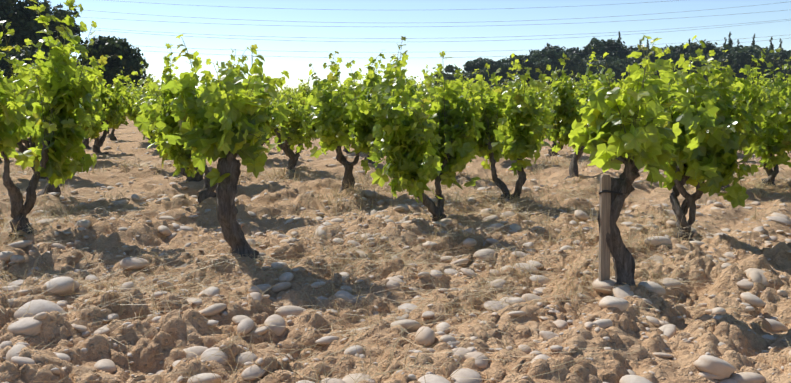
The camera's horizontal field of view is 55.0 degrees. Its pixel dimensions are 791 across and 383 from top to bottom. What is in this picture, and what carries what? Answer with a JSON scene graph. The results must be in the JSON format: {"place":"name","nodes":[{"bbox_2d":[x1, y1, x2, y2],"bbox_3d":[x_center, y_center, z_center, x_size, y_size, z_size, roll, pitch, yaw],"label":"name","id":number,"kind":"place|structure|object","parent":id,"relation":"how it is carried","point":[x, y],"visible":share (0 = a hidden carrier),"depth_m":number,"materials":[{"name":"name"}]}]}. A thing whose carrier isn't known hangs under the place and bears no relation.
{"place":"outdoors","nodes":[
{"label":"outdoors","id":0,"kind":"place"},
{"bbox_2d":[0,116,790,382],"bbox_3d":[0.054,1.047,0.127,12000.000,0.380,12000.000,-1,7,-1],"label":"ground","id":1,"kind":"structure","parent":0,"point":[626,329],"depth_m":4.23,"materials":[{"name":"brown soil"}]},
{"bbox_2d":[17,136,29,152],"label":"grape vine","id":2,"kind":"object","parent":1,"relation":"on","point":[22,149],"visible":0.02,"depth_m":15.68,"materials":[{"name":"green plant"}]},
{"bbox_2d":[1,60,46,178],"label":"grape vine","id":3,"kind":"object","parent":1,"relation":"on","point":[34,142],"visible":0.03,"depth_m":10.09,"materials":[{"name":"green plant"}]},
{"bbox_2d":[0,0,86,79],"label":"oak tree","id":4,"kind":"object","parent":1,"relation":"on","point":[19,16],"visible":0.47,"depth_m":56.36,"materials":[{"name":"green plant"}]},
{"bbox_2d":[14,51,100,196],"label":"grape vine","id":5,"kind":"object","parent":1,"relation":"on","point":[28,100],"visible":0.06,"depth_m":7.77,"materials":[{"name":"green plant"}]},
{"bbox_2d":[0,0,122,236],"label":"grape vine","id":6,"kind":"object","parent":1,"relation":"on","point":[60,134],"visible":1,"depth_m":5.73,"materials":[{"name":"green plant"}]},
{"bbox_2d":[82,92,102,148],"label":"grape vine","id":7,"kind":"object","parent":1,"relation":"on","point":[87,146],"depth_m":17.09,"materials":[{"name":"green plant"}]},
{"bbox_2d":[82,67,108,158],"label":"grape vine","id":8,"kind":"object","parent":1,"relation":"on","point":[104,126],"visible":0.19,"depth_m":12.78,"materials":[{"name":"green plant"}]},
{"bbox_2d":[76,59,135,153],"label":"grape vine","id":9,"kind":"object","parent":1,"relation":"on","point":[111,97],"visible":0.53,"depth_m":15.21,"materials":[{"name":"green plant"}]},
{"bbox_2d":[73,35,148,90],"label":"oak tree","id":10,"kind":"object","parent":1,"relation":"on","point":[129,62],"visible":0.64,"depth_m":63.40,"materials":[{"name":"green plant"}]},
{"bbox_2d":[99,75,130,139],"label":"grape vine","id":11,"kind":"object","parent":1,"relation":"on","point":[114,127],"visible":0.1,"depth_m":19.88,"materials":[{"name":"green plant"}]},
{"bbox_2d":[130,90,144,117],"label":"grape vine","id":12,"kind":"object","parent":1,"relation":"on","point":[137,109],"visible":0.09,"depth_m":16.02,"materials":[{"name":"green plant"}]},
{"bbox_2d":[116,78,162,139],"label":"grape vine","id":13,"kind":"object","parent":1,"relation":"on","point":[130,115],"visible":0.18,"depth_m":18.14,"materials":[{"name":"green plant"}]},
{"bbox_2d":[138,59,182,113],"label":"grape vine","id":14,"kind":"object","parent":1,"relation":"on","point":[148,79],"visible":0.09,"depth_m":13.69,"materials":[{"name":"green plant"}]},
{"bbox_2d":[138,78,208,168],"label":"grape vine","id":15,"kind":"object","parent":1,"relation":"on","point":[148,133],"visible":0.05,"depth_m":11.18,"materials":[{"name":"green plant"}]},
{"bbox_2d":[131,43,249,203],"bbox_3d":[-1.871,-0.581,7.203,1.092,1.655,0.854,-1,7,-1],"label":"grape vine","id":16,"kind":"object","parent":1,"relation":"on","point":[177,152],"visible":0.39,"depth_m":7.14,"materials":[{"name":"green plant"}]},
{"bbox_2d":[138,62,244,181],"bbox_3d":[-2.489,-0.750,9.368,1.478,1.698,0.986,6,9,41],"label":"grape vine","id":17,"kind":"object","parent":1,"relation":"on","point":[198,176],"visible":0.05,"depth_m":9.43,"materials":[{"name":"green plant"}]},
{"bbox_2d":[160,34,290,262],"bbox_3d":[-1.046,-0.208,4.741,0.787,1.541,0.775,-1,7,-1],"label":"grape vine","id":18,"kind":"object","parent":1,"relation":"on","point":[228,126],"visible":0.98,"depth_m":4.64,"materials":[{"name":"green plant"}]},
{"bbox_2d":[259,97,281,157],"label":"grape vine","id":19,"kind":"object","parent":1,"relation":"on","point":[267,141],"visible":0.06,"depth_m":13.18,"materials":[{"name":"green plant"}]},
{"bbox_2d":[251,87,318,171],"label":"grape vine","id":20,"kind":"object","parent":1,"relation":"on","point":[290,133],"visible":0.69,"depth_m":10.82,"materials":[{"name":"green plant"}]},
{"bbox_2d":[273,90,297,126],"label":"grape vine","id":21,"kind":"object","parent":1,"relation":"on","point":[284,92],"visible":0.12,"depth_m":19.27,"materials":[{"name":"green plant"}]},
{"bbox_2d":[286,83,315,98],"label":"grape vine","id":22,"kind":"object","parent":1,"relation":"on","point":[299,92],"visible":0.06,"depth_m":25.59,"materials":[{"name":"green plant"}]},
{"bbox_2d":[282,83,325,114],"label":"grape vine","id":23,"kind":"object","parent":1,"relation":"on","point":[302,94],"visible":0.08,"depth_m":23.81,"materials":[{"name":"green plant"}]},
{"bbox_2d":[298,78,358,106],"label":"grape vine","id":24,"kind":"object","parent":1,"relation":"on","point":[307,87],"visible":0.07,"depth_m":20.91,"materials":[{"name":"green plant"}]},
{"bbox_2d":[302,51,398,191],"bbox_3d":[-0.524,-0.683,8.242,1.023,1.631,1.210,-3,7,-18],"label":"grape vine","id":25,"kind":"object","parent":1,"relation":"on","point":[338,129],"visible":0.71,"depth_m":7.84,"materials":[{"name":"green plant"}]},
{"bbox_2d":[335,74,391,163],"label":"grape vine","id":26,"kind":"object","parent":1,"relation":"on","point":[370,161],"visible":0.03,"depth_m":12.40,"materials":[{"name":"green plant"}]},
{"bbox_2d":[364,72,419,100],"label":"grape vine","id":27,"kind":"object","parent":1,"relation":"on","point":[410,87],"visible":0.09,"depth_m":16.16,"materials":[{"name":"green plant"}]},
{"bbox_2d":[0,120,790,382],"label":"pebbles","id":28,"kind":"object","parent":1,"relation":"on","point":[708,365],"visible":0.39,"depth_m":3.92,"materials":[{"name":"stone"}]},
{"bbox_2d":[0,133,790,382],"bbox_3d":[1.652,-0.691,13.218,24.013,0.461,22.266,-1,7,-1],"label":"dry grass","id":29,"kind":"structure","parent":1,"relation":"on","point":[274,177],"depth_m":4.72,"materials":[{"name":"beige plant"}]},
{"bbox_2d":[401,75,418,94],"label":"grape vine","id":30,"kind":"object","parent":1,"relation":"on","point":[415,84],"visible":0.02,"depth_m":20.26,"materials":[{"name":"green plant"}]},
{"bbox_2d":[52,0,789,57],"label":"power lines","id":31,"kind":"object","parent":1,"relation":"on","point":[438,26],"visible":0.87,"depth_m":148.54,"materials":[{"name":"silver metal"}]},
{"bbox_2d":[356,36,489,221],"bbox_3d":[0.265,-0.399,6.213,0.748,1.698,1.275,5,9,40],"label":"grape vine","id":32,"kind":"object","parent":1,"relation":"on","point":[447,132],"visible":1,"depth_m":6.03,"materials":[{"name":"green plant"}]},
{"bbox_2d":[398,73,466,144],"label":"grape vine","id":33,"kind":"object","parent":1,"relation":"on","point":[424,92],"visible":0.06,"depth_m":9.66,"materials":[{"name":"green plant"}]},
{"bbox_2d":[419,64,467,101],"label":"grape vine","id":34,"kind":"object","parent":1,"relation":"on","point":[435,78],"visible":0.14,"depth_m":13.81,"materials":[{"name":"green plant"}]},
{"bbox_2d":[432,70,458,85],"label":"round tree","id":35,"kind":"object","parent":1,"relation":"on","point":[449,77],"visible":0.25,"depth_m":147.00,"materials":[{"name":"green plant"}]},
{"bbox_2d":[444,58,500,75],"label":"pine tree","id":36,"kind":"object","parent":1,"relation":"on","point":[477,63],"visible":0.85,"depth_m":144.36,"materials":[{"name":"green plant"}]},
{"bbox_2d":[461,70,492,87],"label":"round tree","id":37,"kind":"object","parent":1,"relation":"on","point":[471,76],"visible":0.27,"depth_m":143.13,"materials":[{"name":"green plant"}]},
{"bbox_2d":[463,79,507,162],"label":"grape vine","id":38,"kind":"object","parent":1,"relation":"on","point":[488,91],"visible":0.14,"depth_m":12.07,"materials":[{"name":"green plant"}]},
{"bbox_2d":[486,62,513,79],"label":"pine tree","id":39,"kind":"object","parent":1,"relation":"on","point":[504,67],"visible":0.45,"depth_m":146.85,"materials":[{"name":"green plant"}]},
{"bbox_2d":[440,53,560,202],"bbox_3d":[1.083,-0.524,7.471,0.746,1.679,1.253,-6,9,-39],"label":"grape vine","id":40,"kind":"object","parent":1,"relation":"on","point":[517,137],"visible":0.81,"depth_m":7.16,"materials":[{"name":"green plant"}]},
{"bbox_2d":[490,79,515,89],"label":"round tree","id":41,"kind":"object","parent":1,"relation":"on","point":[500,81],"visible":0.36,"depth_m":136.92,"materials":[{"name":"green plant"}]},
{"bbox_2d":[497,57,518,74],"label":"pine tree","id":42,"kind":"object","parent":1,"relation":"on","point":[504,61],"visible":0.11,"depth_m":158.14,"materials":[{"name":"green plant"}]},
{"bbox_2d":[499,72,525,92],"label":"grape vine","id":43,"kind":"object","parent":1,"relation":"on","point":[519,83],"visible":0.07,"depth_m":20.49,"materials":[{"name":"green plant"}]},
{"bbox_2d":[507,56,545,79],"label":"pine tree","id":44,"kind":"object","parent":1,"relation":"on","point":[534,74],"visible":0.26,"depth_m":146.03,"materials":[{"name":"green plant"}]},
{"bbox_2d":[509,54,549,87],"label":"pine tree","id":45,"kind":"object","parent":1,"relation":"on","point":[540,62],"visible":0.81,"depth_m":143.59,"materials":[{"name":"green plant"}]},
{"bbox_2d":[529,82,547,135],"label":"grape vine","id":46,"kind":"object","parent":1,"relation":"on","point":[543,84],"visible":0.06,"depth_m":18.41,"materials":[{"name":"green plant"}]},
{"bbox_2d":[531,87,578,155],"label":"grape vine","id":47,"kind":"object","parent":1,"relation":"on","point":[550,151],"visible":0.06,"depth_m":13.22,"materials":[{"name":"green plant"}]},
{"bbox_2d":[531,47,580,84],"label":"pine tree","id":48,"kind":"object","parent":1,"relation":"on","point":[551,57],"visible":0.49,"depth_m":145.31,"materials":[{"name":"green plant"}]},
{"bbox_2d":[544,43,585,57],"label":"pine tree","id":49,"kind":"object","parent":1,"relation":"on","point":[569,51],"visible":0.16,"depth_m":156.07,"materials":[{"name":"green plant"}]},
{"bbox_2d":[538,55,592,86],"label":"round tree","id":50,"kind":"object","parent":1,"relation":"on","point":[569,68],"visible":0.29,"depth_m":146.67,"materials":[{"name":"green plant"}]},
{"bbox_2d":[537,47,616,179],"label":"grape vine","id":51,"kind":"object","parent":1,"relation":"on","point":[566,112],"visible":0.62,"depth_m":9.41,"materials":[{"name":"green plant"}]},
{"bbox_2d":[570,72,599,89],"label":"grape vine","id":52,"kind":"object","parent":1,"relation":"on","point":[593,81],"visible":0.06,"depth_m":20.24,"materials":[{"name":"green plant"}]},
{"bbox_2d":[566,58,616,85],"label":"round tree","id":53,"kind":"object","parent":1,"relation":"on","point":[580,65],"visible":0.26,"depth_m":145.71,"materials":[{"name":"green plant"}]},
{"bbox_2d":[574,80,621,147],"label":"grape vine","id":54,"kind":"object","parent":1,"relation":"on","point":[582,95],"visible":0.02,"depth_m":14.16,"materials":[{"name":"green plant"}]},
{"bbox_2d":[575,60,622,83],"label":"round tree","id":55,"kind":"object","parent":1,"relation":"on","point":[615,68],"visible":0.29,"depth_m":144.54,"materials":[{"name":"green plant"}]},
{"bbox_2d":[581,37,620,57],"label":"pine tree","id":56,"kind":"object","parent":1,"relation":"on","point":[602,45],"visible":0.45,"depth_m":156.48,"materials":[{"name":"green plant"}]},
{"bbox_2d":[590,54,624,65],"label":"pine tree","id":57,"kind":"object","parent":1,"relation":"on","point":[611,59],"visible":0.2,"depth_m":150.04,"materials":[{"name":"green plant"}]},
{"bbox_2d":[599,175,627,295],"bbox_3d":[1.139,0.288,3.987,0.159,0.762,0.072,-4,9,-12],"label":"vine stake","id":58,"kind":"object","parent":1,"relation":"on","point":[605,191],"visible":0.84,"depth_m":3.95,"materials":[{"name":"grey wood"}]},
{"bbox_2d":[607,38,638,58],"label":"pine tree","id":59,"kind":"object","parent":1,"relation":"on","point":[625,50],"visible":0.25,"depth_m":157.34,"materials":[{"name":"green plant"}]},
{"bbox_2d":[617,63,628,81],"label":"round tree","id":60,"kind":"object","parent":1,"relation":"on","point":[623,66],"visible":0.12,"depth_m":145.53,"materials":[{"name":"green plant"}]},
{"bbox_2d":[568,35,689,296],"bbox_3d":[1.172,-0.067,3.996,0.579,1.490,0.653,-7,10,-42],"label":"grape vine","id":61,"kind":"object","parent":1,"relation":"on","point":[616,132],"visible":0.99,"depth_m":3.86,"materials":[{"name":"green plant"}]},
{"bbox_2d":[623,52,661,68],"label":"round tree","id":62,"kind":"object","parent":1,"relation":"on","point":[633,60],"visible":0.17,"depth_m":147.48,"materials":[{"name":"green plant"}]},
{"bbox_2d":[620,54,683,159],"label":"grape vine","id":63,"kind":"object","parent":1,"relation":"on","point":[671,64],"visible":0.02,"depth_m":10.94,"materials":[{"name":"green plant"}]},
{"bbox_2d":[628,48,679,60],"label":"pine tree","id":64,"kind":"object","parent":1,"relation":"on","point":[676,57],"visible":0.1,"depth_m":153.79,"materials":[{"name":"green plant"}]},
{"bbox_2d":[653,51,677,75],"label":"pine tree","id":65,"kind":"object","parent":1,"relation":"on","point":[669,55],"visible":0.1,"depth_m":150.34,"materials":[{"name":"green plant"}]},
{"bbox_2d":[658,43,690,53],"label":"pine tree","id":66,"kind":"object","parent":1,"relation":"on","point":[682,49],"visible":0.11,"depth_m":156.32,"materials":[{"name":"green plant"}]},
{"bbox_2d":[656,42,700,77],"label":"round tree","id":67,"kind":"object","parent":1,"relation":"on","point":[691,49],"visible":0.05,"depth_m":154.05,"materials":[{"name":"green plant"}]},
{"bbox_2d":[673,52,720,71],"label":"pine tree","id":68,"kind":"object","parent":1,"relation":"on","point":[707,56],"visible":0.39,"depth_m":148.84,"materials":[{"name":"green plant"}]},
{"bbox_2d":[636,35,758,240],"bbox_3d":[2.148,-0.278,5.447,0.841,1.653,1.108,3,8,26],"label":"grape vine","id":69,"kind":"object","parent":1,"relation":"on","point":[711,141],"visible":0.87,"depth_m":5.18,"materials":[{"name":"green plant"}]},
{"bbox_2d":[663,45,732,58],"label":"round tree","id":70,"kind":"object","parent":1,"relation":"on","point":[723,52],"visible":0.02,"depth_m":158.60,"materials":[{"name":"green plant"}]},
{"bbox_2d":[675,59,720,82],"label":"round tree","id":71,"kind":"object","parent":1,"relation":"on","point":[704,76],"visible":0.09,"depth_m":148.32,"materials":[{"name":"green plant"}]},
{"bbox_2d":[691,39,729,56],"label":"pine tree","id":72,"kind":"object","parent":1,"relation":"on","point":[708,48],"visible":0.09,"depth_m":158.73,"materials":[{"name":"green plant"}]},
{"bbox_2d":[718,56,734,69],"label":"round tree","id":73,"kind":"object","parent":1,"relation":"on","point":[729,62],"visible":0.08,"depth_m":148.05,"materials":[{"name":"green plant"}]},
{"bbox_2d":[727,31,732,45],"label":"cypress tree","id":74,"kind":"object","parent":1,"relation":"on","point":[730,41],"visible":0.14,"depth_m":175.64,"materials":[{"name":"green plant"}]},
{"bbox_2d":[705,47,770,190],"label":"grape vine","id":75,"kind":"object","parent":1,"relation":"on","point":[750,94],"visible":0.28,"depth_m":8.10,"materials":[{"name":"green plant"}]},
{"bbox_2d":[711,67,772,83],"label":"round tree","id":76,"kind":"object","parent":1,"relation":"on","point":[738,74],"visible":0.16,"depth_m":148.04,"materials":[{"name":"green plant"}]},
{"bbox_2d":[723,43,762,59],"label":"round tree","id":77,"kind":"object","parent":1,"relation":"on","point":[756,47],"visible":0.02,"depth_m":161.05,"materials":[{"name":"green plant"}]},
{"bbox_2d":[728,47,781,82],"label":"pine tree","id":78,"kind":"object","parent":1,"relation":"on","point":[744,57],"visible":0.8,"depth_m":144.29,"materials":[{"name":"green plant"}]},
{"bbox_2d":[742,48,790,186],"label":"grape vine","id":79,"kind":"object","parent":1,"relation":"on","point":[775,125],"visible":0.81,"depth_m":8.39,"materials":[{"name":"green plant"}]},
{"bbox_2d":[751,74,784,89],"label":"grape vine","id":80,"kind":"object","parent":1,"relation":"on","point":[762,79],"visible":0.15,"depth_m":20.30,"materials":[{"name":"green plant"}]},
{"bbox_2d":[749,57,790,82],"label":"round tree","id":81,"kind":"object","parent":1,"relation":"on","point":[762,70],"visible":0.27,"depth_m":146.67,"materials":[{"name":"green plant"}]},
{"bbox_2d":[769,37,773,49],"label":"cypress tree","id":82,"kind":"object","parent":1,"relation":"on","point":[771,45],"visible":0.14,"depth_m":174.86,"materials":[{"name":"green plant"}]},
{"bbox_2d":[754,76,790,169],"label":"grape vine","id":83,"kind":"object","parent":1,"relation":"on","point":[764,84],"visible":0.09,"depth_m":10.56,"materials":[{"name":"green plant"}]},
{"bbox_2d":[754,45,790,54],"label":"pine tree","id":84,"kind":"object","parent":1,"relation":"on","point":[767,49],"visible":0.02,"depth_m":162.65,"materials":[{"name":"green plant"}]},
{"bbox_2d":[772,49,790,71],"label":"pine tree","id":85,"kind":"object","parent":1,"relation":"on","point":[784,54],"visible":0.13,"depth_m":147.69,"materials":[{"name":"green plant"}]},
{"bbox_2d":[13,0,790,92],"label":"sky","id":86,"kind":"structure","parent":0,"point":[415,19],"materials":[{"name":"blue"}]}
]}

